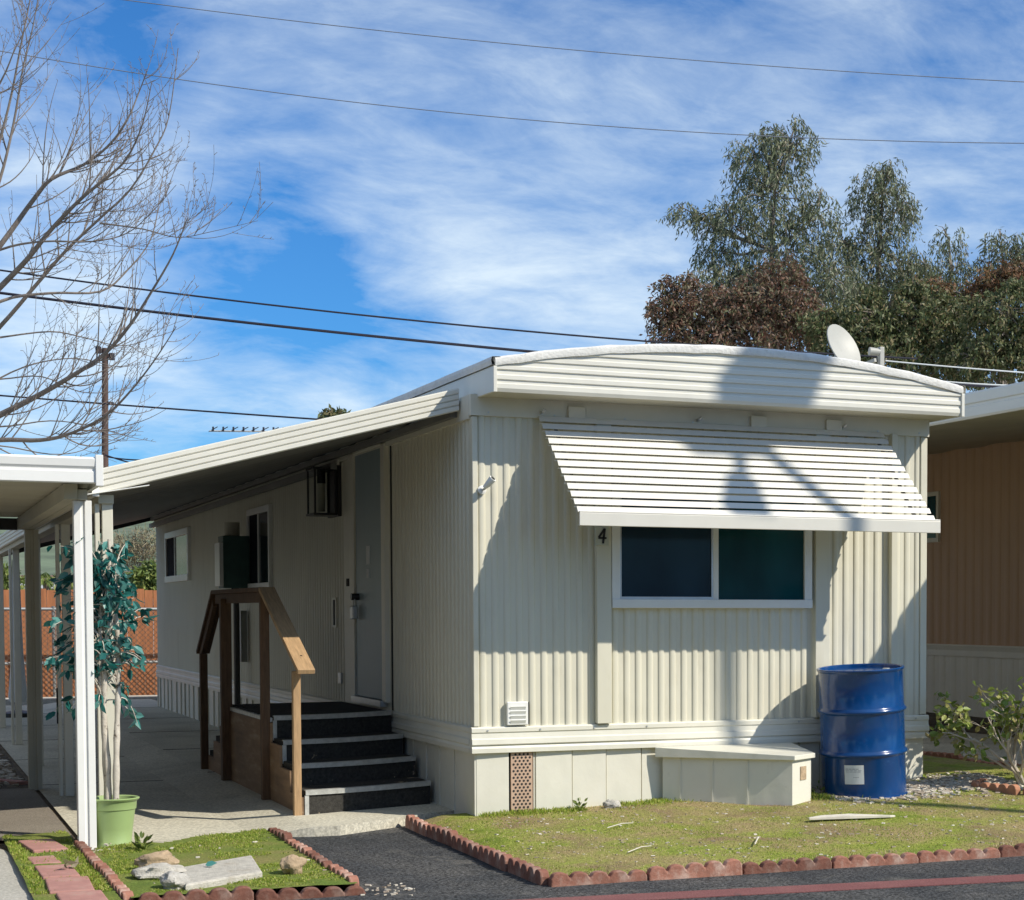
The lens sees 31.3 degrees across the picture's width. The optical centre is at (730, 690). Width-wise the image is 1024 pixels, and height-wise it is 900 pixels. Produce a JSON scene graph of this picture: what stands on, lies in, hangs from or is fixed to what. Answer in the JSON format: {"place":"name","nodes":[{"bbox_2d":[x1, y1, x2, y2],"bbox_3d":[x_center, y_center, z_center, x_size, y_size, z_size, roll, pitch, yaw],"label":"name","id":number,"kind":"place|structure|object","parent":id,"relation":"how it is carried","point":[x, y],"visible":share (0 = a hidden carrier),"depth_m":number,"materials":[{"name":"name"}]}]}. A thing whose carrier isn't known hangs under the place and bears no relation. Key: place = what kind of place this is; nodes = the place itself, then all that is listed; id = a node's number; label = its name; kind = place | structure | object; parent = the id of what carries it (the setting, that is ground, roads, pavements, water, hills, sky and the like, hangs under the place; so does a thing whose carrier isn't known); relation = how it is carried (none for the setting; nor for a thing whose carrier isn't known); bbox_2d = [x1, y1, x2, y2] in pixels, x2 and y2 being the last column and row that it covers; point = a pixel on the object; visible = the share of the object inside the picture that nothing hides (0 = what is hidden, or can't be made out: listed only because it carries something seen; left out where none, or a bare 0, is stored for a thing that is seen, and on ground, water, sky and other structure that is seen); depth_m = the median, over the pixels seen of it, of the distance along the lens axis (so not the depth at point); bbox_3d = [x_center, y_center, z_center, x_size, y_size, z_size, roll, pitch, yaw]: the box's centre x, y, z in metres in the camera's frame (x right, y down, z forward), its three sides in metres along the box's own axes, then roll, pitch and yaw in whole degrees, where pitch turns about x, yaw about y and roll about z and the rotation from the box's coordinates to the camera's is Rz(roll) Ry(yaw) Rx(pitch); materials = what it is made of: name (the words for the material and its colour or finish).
{"place":"outdoors","nodes":[
{"label":"outdoors","id":0,"kind":"place"},
{"bbox_2d":[0,788,73,839],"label":"neighbour driveway","id":1,"kind":"structure","parent":0,"point":[24,811],"depth_m":13.68,"materials":[{"name":"concrete"}]},
{"bbox_2d":[2,830,121,899],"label":"verge grass","id":2,"kind":"structure","parent":0,"point":[87,871],"depth_m":10.67,"materials":[{"name":"green plant"}]},
{"bbox_2d":[0,516,155,578],"bbox_3d":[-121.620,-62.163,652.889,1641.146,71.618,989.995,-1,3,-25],"label":"hills","id":3,"kind":"structure","parent":0,"point":[47,560],"depth_m":502.49,"materials":[{"name":"green plant"}]},
{"bbox_2d":[5,695,156,705],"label":"pavement","id":4,"kind":"structure","parent":0,"point":[47,700],"depth_m":30.80,"materials":[{"name":"grey concrete"}]},
{"bbox_2d":[0,655,344,899],"bbox_3d":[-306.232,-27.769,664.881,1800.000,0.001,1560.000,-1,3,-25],"label":"ground","id":5,"kind":"structure","parent":0,"point":[3,846],"depth_m":13.04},
{"bbox_2d":[0,748,27,788],"bbox_3d":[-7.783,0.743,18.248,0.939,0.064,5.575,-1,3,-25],"label":"mulch","id":6,"kind":"object","parent":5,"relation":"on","point":[7,772],"visible":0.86,"depth_m":17.07,"materials":[{"name":"brown wood"}]},
{"bbox_2d":[0,0,272,465],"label":"bare tree","id":7,"kind":"object","parent":6,"relation":"on","point":[17,405],"visible":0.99,"depth_m":15.43,"materials":[{"name":"grey plant"}]},
{"bbox_2d":[3,562,24,589],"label":"green tree","id":8,"kind":"object","parent":5,"relation":"on","point":[6,577],"visible":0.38,"depth_m":43.86,"materials":[{"name":"green plant"}]},
{"bbox_2d":[0,849,33,899],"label":"kerb","id":9,"kind":"structure","parent":5,"relation":"on","point":[13,885],"depth_m":10.21,"materials":[{"name":"concrete"}]},
{"bbox_2d":[18,839,67,852],"bbox_3d":[-4.401,1.021,11.531,0.210,0.082,0.560,-2,3,-31],"label":"paver","id":10,"kind":"object","parent":5,"relation":"on","point":[52,845],"visible":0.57,"depth_m":11.46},
{"bbox_2d":[27,855,60,863],"bbox_3d":[-4.142,1.053,10.869,0.160,0.076,0.340,-1,3,-28],"label":"paver","id":11,"kind":"object","parent":5,"relation":"on","point":[41,859],"visible":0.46,"depth_m":10.86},
{"bbox_2d":[20,572,72,656],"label":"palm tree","id":12,"kind":"object","parent":5,"relation":"on","point":[46,584],"visible":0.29,"depth_m":59.85,"materials":[{"name":"green plant"}]},
{"bbox_2d":[0,454,103,849],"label":"neighbour carport","id":13,"kind":"object","parent":5,"relation":"on","point":[36,491],"visible":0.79,"depth_m":11.58,"materials":[{"name":"paint"}]},
{"bbox_2d":[35,864,79,878],"bbox_3d":[-3.878,1.072,10.375,0.210,0.082,0.504,-1,3,-25],"label":"paver","id":14,"kind":"object","parent":5,"relation":"on","point":[56,871],"visible":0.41,"depth_m":10.31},
{"bbox_2d":[45,876,94,893],"bbox_3d":[-3.623,1.095,9.876,0.230,0.080,0.540,-1,3,-23],"label":"paver","id":15,"kind":"object","parent":5,"relation":"on","point":[67,884],"visible":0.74,"depth_m":9.84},
{"bbox_2d":[4,606,157,696],"bbox_3d":[-11.680,-0.643,31.108,10.503,1.640,0.064,-1,3,-25],"label":"chain link fence","id":16,"kind":"object","parent":5,"relation":"on","point":[52,609],"visible":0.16,"depth_m":31.11,"materials":[{"name":"metal"}]},
{"bbox_2d":[4,589,158,697],"bbox_3d":[-10.341,-0.865,32.543,7.043,1.959,0.080,-1,3,-25],"label":"wooden fence","id":17,"kind":"object","parent":5,"relation":"on","point":[149,597],"visible":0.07,"depth_m":32.29,"materials":[{"name":"orange wood"}]},
{"bbox_2d":[56,890,107,899],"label":"paver","id":18,"kind":"object","parent":5,"relation":"on","point":[89,895],"visible":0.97,"depth_m":9.45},
{"bbox_2d":[83,851,102,868],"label":"edging brick","id":19,"kind":"object","parent":5,"relation":"on","point":[92,858],"visible":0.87,"depth_m":10.82,"materials":[{"name":"red brick"}]},
{"bbox_2d":[95,346,114,558],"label":"utility pole","id":20,"kind":"object","parent":5,"relation":"on","point":[105,440],"visible":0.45,"depth_m":44.95,"materials":[{"name":"brown wood"}]},
{"bbox_2d":[0,395,318,419],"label":"overhead wire","id":21,"kind":"object","parent":20,"relation":"attached to","point":[174,408],"visible":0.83,"depth_m":43.99,"materials":[{"name":"black metal"}]},
{"bbox_2d":[96,862,117,882],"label":"edging brick","id":22,"kind":"object","parent":5,"relation":"on","point":[104,869],"visible":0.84,"depth_m":10.28,"materials":[{"name":"red brick"}]},
{"bbox_2d":[109,878,133,899],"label":"edging brick","id":23,"kind":"object","parent":5,"relation":"on","point":[121,889],"visible":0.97,"depth_m":9.66,"materials":[{"name":"red brick"}]},
{"bbox_2d":[100,524,155,655],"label":"dry tree","id":24,"kind":"object","parent":5,"relation":"on","point":[147,546],"visible":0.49,"depth_m":47.87,"materials":[{"name":"green plant"}]},
{"bbox_2d":[124,558,156,674],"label":"green tree","id":25,"kind":"object","parent":5,"relation":"on","point":[143,577],"visible":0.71,"depth_m":43.75,"materials":[{"name":"green plant"}]},
{"bbox_2d":[138,886,253,899],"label":"edging brick","id":26,"kind":"object","parent":5,"relation":"on","point":[237,893],"visible":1,"depth_m":9.61,"materials":[{"name":"red brick"}]},
{"bbox_2d":[93,827,356,897],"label":"grass","id":27,"kind":"structure","parent":5,"relation":"on","point":[213,848],"depth_m":11.12,"materials":[{"name":"green plant"}]},
{"bbox_2d":[131,831,156,849],"bbox_3d":[-3.695,0.940,11.356,0.151,0.120,0.167,-1,3,-25],"label":"weed","id":28,"kind":"object","parent":27,"relation":"on","point":[138,844],"visible":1,"depth_m":11.35,"materials":[{"name":"green plant"}]},
{"bbox_2d":[134,850,178,866],"bbox_3d":[-3.351,0.997,10.527,0.255,0.131,0.144,-1,3,-25],"label":"rock","id":29,"kind":"object","parent":27,"relation":"on","point":[165,856],"visible":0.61,"depth_m":10.49,"materials":[{"name":"beige stone"}]},
{"bbox_2d":[130,862,186,879],"bbox_3d":[-3.231,1.034,10.184,0.294,0.117,0.221,-1,3,-25],"label":"rock","id":30,"kind":"object","parent":27,"relation":"on","point":[154,871],"visible":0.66,"depth_m":10.11,"materials":[{"name":"white stone"}]},
{"bbox_2d":[159,871,190,894],"bbox_3d":[-3.011,1.044,9.777,0.161,0.141,0.154,-1,3,-25],"label":"rock","id":31,"kind":"object","parent":27,"relation":"on","point":[173,880],"visible":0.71,"depth_m":9.73,"materials":[{"name":"white stone"}]},
{"bbox_2d":[182,855,261,890],"bbox_3d":[-2.910,1.041,10.289,0.434,0.052,1.090,-1,3,-19],"label":"stepping slab","id":32,"kind":"object","parent":27,"relation":"on","point":[222,872],"depth_m":10.14,"materials":[{"name":"grey concrete"}]},
{"bbox_2d":[280,854,306,874],"bbox_3d":[-2.514,1.003,10.361,0.134,0.133,0.125,1,3,12],"label":"rock","id":33,"kind":"object","parent":27,"relation":"on","point":[291,864],"visible":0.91,"depth_m":10.33,"materials":[{"name":"beige stone"}]},
{"bbox_2d":[268,827,292,840],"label":"edging brick","id":34,"kind":"object","parent":5,"relation":"on","point":[283,835],"visible":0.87,"depth_m":11.91,"materials":[{"name":"red brick"}]},
{"bbox_2d":[286,839,311,853],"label":"edging brick","id":35,"kind":"object","parent":5,"relation":"on","point":[300,847],"visible":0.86,"depth_m":11.42,"materials":[{"name":"red brick"}]},
{"bbox_2d":[255,885,365,899],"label":"edging brick","id":36,"kind":"object","parent":5,"relation":"on","point":[288,893],"visible":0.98,"depth_m":9.81,"materials":[{"name":"red brick"}]},
{"bbox_2d":[305,850,332,867],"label":"edging brick","id":37,"kind":"object","parent":5,"relation":"on","point":[319,858],"visible":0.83,"depth_m":10.85,"materials":[{"name":"red brick"}]},
{"bbox_2d":[318,404,350,418],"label":"tree","id":38,"kind":"object","parent":5,"relation":"on","point":[325,413],"visible":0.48,"depth_m":59.74,"materials":[{"name":"green plant"}]},
{"bbox_2d":[328,864,358,889],"bbox_3d":[-2.217,1.075,10.311,0.056,0.106,0.631,-2,3,-24],"label":"edging brick","id":39,"kind":"object","parent":5,"relation":"on","point":[342,872],"visible":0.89,"depth_m":10.18,"materials":[{"name":"red brick"}]},
{"bbox_2d":[154,344,965,815],"bbox_3d":[-3.671,-1.116,21.337,3.975,3.567,17.631,-1,3,-25],"label":"mobile home","id":40,"kind":"object","parent":5,"relation":"on","point":[514,638],"visible":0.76,"depth_m":13.71,"materials":[{"name":"paint"}]},
{"bbox_2d":[164,527,190,582],"bbox_3d":[-7.994,-1.950,26.036,0.058,0.740,2.300,-1,3,-25],"label":"window","id":41,"kind":"structure","parent":40,"relation":"in","point":[177,542],"depth_m":25.92,"materials":[{"name":"white glass"}]},
{"bbox_2d":[214,522,249,703],"bbox_3d":[-5.668,-0.658,20.693,0.345,2.570,0.864,-1,3,-25],"label":"electric meter","id":42,"kind":"object","parent":40,"relation":"attached to","point":[232,558],"visible":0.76,"depth_m":20.79,"materials":[{"name":"black metal"}]},
{"bbox_2d":[209,426,282,431],"bbox_3d":[-5.402,-2.941,21.128,1.371,0.343,0.600,-1,3,-25],"label":"tv antenna","id":43,"kind":"object","parent":40,"relation":"attached to","point":[233,430],"visible":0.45,"depth_m":20.93,"materials":[{"name":"black metal"}]},
{"bbox_2d":[246,504,272,587],"bbox_3d":[-5.298,-1.606,20.268,0.058,0.920,1.350,-1,3,-25],"label":"window","id":44,"kind":"structure","parent":40,"relation":"in","point":[258,519],"depth_m":20.18,"materials":[{"name":"white glass"}]},
{"bbox_2d":[306,466,341,517],"bbox_3d":[-3.794,-1.852,16.779,0.246,0.460,0.440,-1,3,-25],"label":"wall lantern","id":45,"kind":"object","parent":40,"relation":"attached to","point":[324,496],"depth_m":16.64,"materials":[{"name":"black metal"}]},
{"bbox_2d":[350,448,381,698],"bbox_3d":[-3.166,-1.010,15.663,0.094,2.135,0.940,-1,3,-25],"label":"door","id":46,"kind":"structure","parent":40,"relation":"in","point":[366,609],"depth_m":15.68,"materials":[{"name":"paint"}]},
{"bbox_2d":[595,526,608,545],"bbox_3d":[-0.947,-1.142,13.269,0.110,0.140,0.016,-1,3,-25],"label":"house number","id":47,"kind":"object","parent":40,"relation":"attached to","point":[601,535],"visible":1,"depth_m":13.27,"materials":[{"name":"black metal"}]},
{"bbox_2d":[611,490,812,607],"bbox_3d":[-0.129,-1.083,13.695,1.670,0.905,0.066,-1,3,-25],"label":"window","id":48,"kind":"structure","parent":40,"relation":"in","point":[652,567],"depth_m":13.68,"materials":[{"name":"white glass"}]},
{"bbox_2d":[538,416,940,532],"bbox_3d":[0.094,-1.599,13.395,2.971,0.823,0.755,-1,3,-25],"label":"awning","id":49,"kind":"object","parent":40,"relation":"attached to","point":[695,518],"depth_m":13.29,"materials":[{"name":"metal"}]},
{"bbox_2d":[827,324,883,365],"bbox_3d":[1.231,-3.147,18.148,0.438,1.162,0.686,-1,3,-25],"label":"satellite dish","id":50,"kind":"object","parent":40,"relation":"attached to","point":[841,342],"visible":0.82,"depth_m":18.34,"materials":[{"name":"white metal"}]},
{"bbox_2d":[639,249,836,351],"bbox_3d":[0.126,-4.140,34.116,3.644,8.372,2.487,-1,3,-25],"label":"red leaved tree","id":51,"kind":"object","parent":5,"relation":"on","point":[750,309],"visible":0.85,"depth_m":33.71,"materials":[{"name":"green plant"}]},
{"bbox_2d":[656,113,866,350],"bbox_3d":[0.750,-6.179,38.144,4.114,12.088,2.807,-1,3,-25],"label":"gum tree","id":52,"kind":"object","parent":5,"relation":"on","point":[718,224],"visible":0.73,"depth_m":37.81,"materials":[{"name":"green plant"}]},
{"bbox_2d":[811,157,970,332],"bbox_3d":[3.536,-6.030,40.112,3.816,11.618,2.074,0,3,6],"label":"gum tree","id":53,"kind":"object","parent":5,"relation":"on","point":[876,205],"visible":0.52,"depth_m":39.81,"materials":[{"name":"green plant"}]},
{"bbox_2d":[793,274,1001,390],"bbox_3d":[3.037,-3.776,33.042,3.694,7.740,2.518,-1,3,-25],"label":"bushy tree","id":54,"kind":"object","parent":5,"relation":"on","point":[893,333],"visible":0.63,"depth_m":32.67,"materials":[{"name":"green plant"}]},
{"bbox_2d":[901,257,1023,383],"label":"orange tinted tree","id":55,"kind":"object","parent":5,"relation":"on","point":[1015,270],"visible":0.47,"depth_m":33.33,"materials":[{"name":"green plant"}]},
{"bbox_2d":[924,224,1005,339],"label":"gum tree","id":56,"kind":"object","parent":5,"relation":"on","point":[949,266],"visible":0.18,"depth_m":40.92,"materials":[{"name":"green plant"}]},
{"bbox_2d":[923,712,1018,737],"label":"side yard","id":57,"kind":"structure","parent":5,"relation":"on","point":[932,722],"depth_m":22.77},
{"bbox_2d":[925,751,962,759],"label":"edging brick","id":58,"kind":"object","parent":57,"relation":"on","point":[943,754],"visible":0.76,"depth_m":16.86,"materials":[{"name":"brick"}]},
{"bbox_2d":[926,381,1023,717],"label":"neighbour home","id":59,"kind":"object","parent":5,"relation":"on","point":[975,560],"visible":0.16,"depth_m":23.96,"materials":[{"name":"beige metal"}]},
{"bbox_2d":[927,491,940,542],"bbox_3d":[2.714,-2.428,25.299,0.056,0.700,0.850,-1,3,-25],"label":"window","id":60,"kind":"structure","parent":59,"relation":"in","point":[933,498],"depth_m":24.98,"materials":[{"name":"glass"}]},
{"bbox_2d":[939,275,1023,391],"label":"bushy tree","id":61,"kind":"object","parent":5,"relation":"on","point":[992,320],"visible":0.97,"depth_m":31.78,"materials":[{"name":"green plant"}]},
{"bbox_2d":[967,229,1023,384],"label":"gum tree","id":62,"kind":"object","parent":5,"relation":"on","point":[1018,252],"visible":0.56,"depth_m":40.88,"materials":[{"name":"green plant"}]},
{"bbox_2d":[0,699,453,842],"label":"driveway","id":63,"kind":"structure","parent":0,"point":[187,797],"depth_m":15.27,"materials":[{"name":"concrete"}]},
{"bbox_2d":[6,559,26,717],"bbox_3d":[-10.486,-0.849,26.478,0.480,2.460,0.480,-1,3,-25],"label":"closed umbrella","id":64,"kind":"object","parent":63,"relation":"on","point":[24,693],"visible":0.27,"depth_m":26.44,"materials":[{"name":"fabric"}]},
{"bbox_2d":[96,795,139,848],"bbox_3d":[-4.052,0.863,11.841,0.329,0.331,0.329,-1,3,-25],"label":"plant pot","id":65,"kind":"object","parent":63,"relation":"on","point":[115,819],"visible":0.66,"depth_m":11.74,"materials":[{"name":"green plastic"}]},
{"bbox_2d":[43,537,158,799],"bbox_3d":[-4.118,-0.138,11.820,0.741,1.795,0.542,-1,3,-25],"label":"ficus tree","id":66,"kind":"object","parent":65,"relation":"on","point":[109,597],"visible":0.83,"depth_m":11.76,"materials":[{"name":"green plant"}]},
{"bbox_2d":[0,388,458,795],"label":"driveway awning","id":67,"kind":"object","parent":63,"relation":"on","point":[127,494],"visible":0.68,"depth_m":15.03,"materials":[{"name":"paint"}]},
{"bbox_2d":[196,587,314,815],"bbox_3d":[-4.054,-0.003,15.106,0.138,1.713,4.733,-1,3,-25],"label":"stair railing","id":68,"kind":"object","parent":63,"relation":"on","point":[268,600],"visible":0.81,"depth_m":14.25,"materials":[{"name":"brown wood"}]},
{"bbox_2d":[208,701,430,814],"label":"side steps","id":69,"kind":"structure","parent":63,"relation":"on","point":[354,757],"depth_m":14.24,"materials":[{"name":"wood"}]},
{"bbox_2d":[0,269,916,359],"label":"overhead wire","id":70,"kind":"object","parent":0,"point":[419,320],"visible":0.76,"depth_m":25.99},
{"bbox_2d":[0,292,997,387],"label":"overhead wire","id":71,"kind":"object","parent":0,"point":[325,331],"visible":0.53,"depth_m":25.99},
{"bbox_2d":[0,0,1023,465],"label":"sky","id":72,"kind":"structure","parent":0,"point":[377,210],"materials":[{"name":"blue"}]},
{"bbox_2d":[1,51,1023,143],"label":"overhead wire","id":73,"kind":"object","parent":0,"point":[524,119],"visible":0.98,"depth_m":33.99,"materials":[{"name":"black metal"}]},
{"bbox_2d":[125,0,1023,81],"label":"overhead wire","id":74,"kind":"object","parent":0,"point":[577,50],"visible":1,"depth_m":33.99,"materials":[{"name":"black metal"}]},
{"bbox_2d":[293,826,1023,899],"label":"street","id":75,"kind":"structure","parent":0,"point":[427,868],"depth_m":10.52,"materials":[{"name":"grey asphalt"}]},
{"bbox_2d":[55,837,414,895],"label":"litter","id":76,"kind":"object","parent":75,"relation":"on","point":[367,889],"visible":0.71,"depth_m":10.15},
{"bbox_2d":[405,815,429,836],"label":"edging brick","id":77,"kind":"object","parent":75,"relation":"on","point":[415,824],"visible":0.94,"depth_m":12.73,"materials":[{"name":"red brick"}]},
{"bbox_2d":[427,824,457,846],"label":"edging brick","id":78,"kind":"object","parent":75,"relation":"on","point":[441,834],"visible":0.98,"depth_m":12.15,"materials":[{"name":"red brick"}]},
{"bbox_2d":[452,835,482,858],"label":"edging brick","id":79,"kind":"object","parent":75,"relation":"on","point":[461,843],"visible":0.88,"depth_m":11.62,"materials":[{"name":"red brick"}]},
{"bbox_2d":[478,846,512,871],"bbox_3d":[-1.445,1.030,11.080,0.056,0.106,0.606,1,1,-23],"label":"edging brick","id":80,"kind":"object","parent":75,"relation":"on","point":[498,859],"visible":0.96,"depth_m":11.02,"materials":[{"name":"red brick"}]},
{"bbox_2d":[508,857,548,885],"bbox_3d":[-1.182,1.059,10.524,0.056,0.106,0.606,-1,3,-25],"label":"edging brick","id":81,"kind":"object","parent":75,"relation":"on","point":[524,869],"visible":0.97,"depth_m":10.46,"materials":[{"name":"red brick"}]},
{"bbox_2d":[548,869,646,886],"bbox_3d":[-0.756,1.085,10.335,0.592,0.106,0.056,1,2,-26],"label":"edging brick","id":82,"kind":"object","parent":75,"relation":"on","point":[562,879],"visible":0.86,"depth_m":10.30,"materials":[{"name":"red brick"}]},
{"bbox_2d":[646,858,741,880],"bbox_3d":[-0.209,1.059,10.571,0.592,0.106,0.056,-3,3,-23],"label":"edging brick","id":83,"kind":"object","parent":75,"relation":"on","point":[727,867],"visible":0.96,"depth_m":10.55,"materials":[{"name":"red brick"}]},
{"bbox_2d":[517,874,1023,899],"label":"red stripe","id":84,"kind":"object","parent":75,"relation":"on","point":[824,887],"depth_m":10.11,"materials":[{"name":"paint"}]},
{"bbox_2d":[742,856,831,873],"bbox_3d":[0.338,1.063,10.821,0.592,0.106,0.056,-2,7,-25],"label":"edging brick","id":85,"kind":"object","parent":75,"relation":"on","point":[799,864],"visible":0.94,"depth_m":10.80,"materials":[{"name":"red brick"}]},
{"bbox_2d":[831,852,918,867],"bbox_3d":[0.887,1.055,11.067,0.592,0.106,0.056,0,3,-24],"label":"edging brick","id":86,"kind":"object","parent":75,"relation":"on","point":[838,861],"visible":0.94,"depth_m":11.04,"materials":[{"name":"red brick"}]},
{"bbox_2d":[917,847,999,862],"bbox_3d":[1.433,1.046,11.317,0.592,0.106,0.056,0,3,-24],"label":"edging brick","id":87,"kind":"object","parent":75,"relation":"on","point":[924,856],"visible":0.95,"depth_m":11.29,"materials":[{"name":"red brick"}]},
{"bbox_2d":[998,843,1023,856],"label":"edging brick","id":88,"kind":"object","parent":75,"relation":"on","point":[1011,851],"visible":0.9,"depth_m":11.45,"materials":[{"name":"red brick"}]},
{"bbox_2d":[424,755,1023,876],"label":"lawn","id":89,"kind":"structure","parent":0,"point":[932,765],"depth_m":12.22,"materials":[{"name":"green plant"}]},
{"bbox_2d":[478,787,862,819],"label":"wall grass","id":90,"kind":"structure","parent":89,"relation":"on","point":[661,800],"depth_m":13.21,"materials":[{"name":"green plant"}]},
{"bbox_2d":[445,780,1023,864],"bbox_3d":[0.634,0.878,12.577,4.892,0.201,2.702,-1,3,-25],"label":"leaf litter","id":91,"kind":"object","parent":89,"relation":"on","point":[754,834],"visible":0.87,"depth_m":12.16,"materials":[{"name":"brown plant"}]},
{"bbox_2d":[655,742,814,805],"bbox_3d":[0.107,0.675,13.469,1.147,0.502,0.722,-1,3,-25],"label":"skirting box","id":92,"kind":"object","parent":89,"relation":"on","point":[766,774],"visible":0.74,"depth_m":13.43,"materials":[{"name":"plastic"}]},
{"bbox_2d":[809,814,894,819],"bbox_3d":[0.846,0.876,12.599,0.643,0.028,0.082,-1,3,-16],"label":"plank","id":93,"kind":"object","parent":89,"relation":"on","point":[841,816],"visible":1,"depth_m":12.56,"materials":[{"name":"white wood"}]},
{"bbox_2d":[925,677,1023,784],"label":"rose shrub","id":94,"kind":"object","parent":89,"relation":"on","point":[1003,722],"visible":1,"depth_m":14.15,"materials":[{"name":"green plant"}]},
{"bbox_2d":[971,782,1020,794],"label":"edging brick","id":95,"kind":"object","parent":89,"relation":"on","point":[1012,789],"visible":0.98,"depth_m":13.85,"materials":[{"name":"brick"}]},
{"bbox_2d":[811,771,1023,806],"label":"gravel","id":96,"kind":"structure","parent":0,"point":[950,783],"depth_m":14.11,"materials":[{"name":"grey gravel"}]},
{"bbox_2d":[816,663,907,798],"bbox_3d":[1.017,0.309,13.869,0.733,1.030,0.700,-1,3,-25],"label":"steel drum","id":97,"kind":"object","parent":96,"relation":"on","point":[863,750],"visible":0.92,"depth_m":13.60,"materials":[{"name":"metal"}]},
{"bbox_2d":[886,360,1023,372],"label":"overhead wire","id":98,"kind":"object","parent":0,"point":[954,366],"visible":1,"depth_m":23.99,"materials":[{"name":"rubber"}]},
{"bbox_2d":[923,732,1023,763],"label":"garden path","id":99,"kind":"structure","parent":0,"point":[944,745],"depth_m":18.55,"materials":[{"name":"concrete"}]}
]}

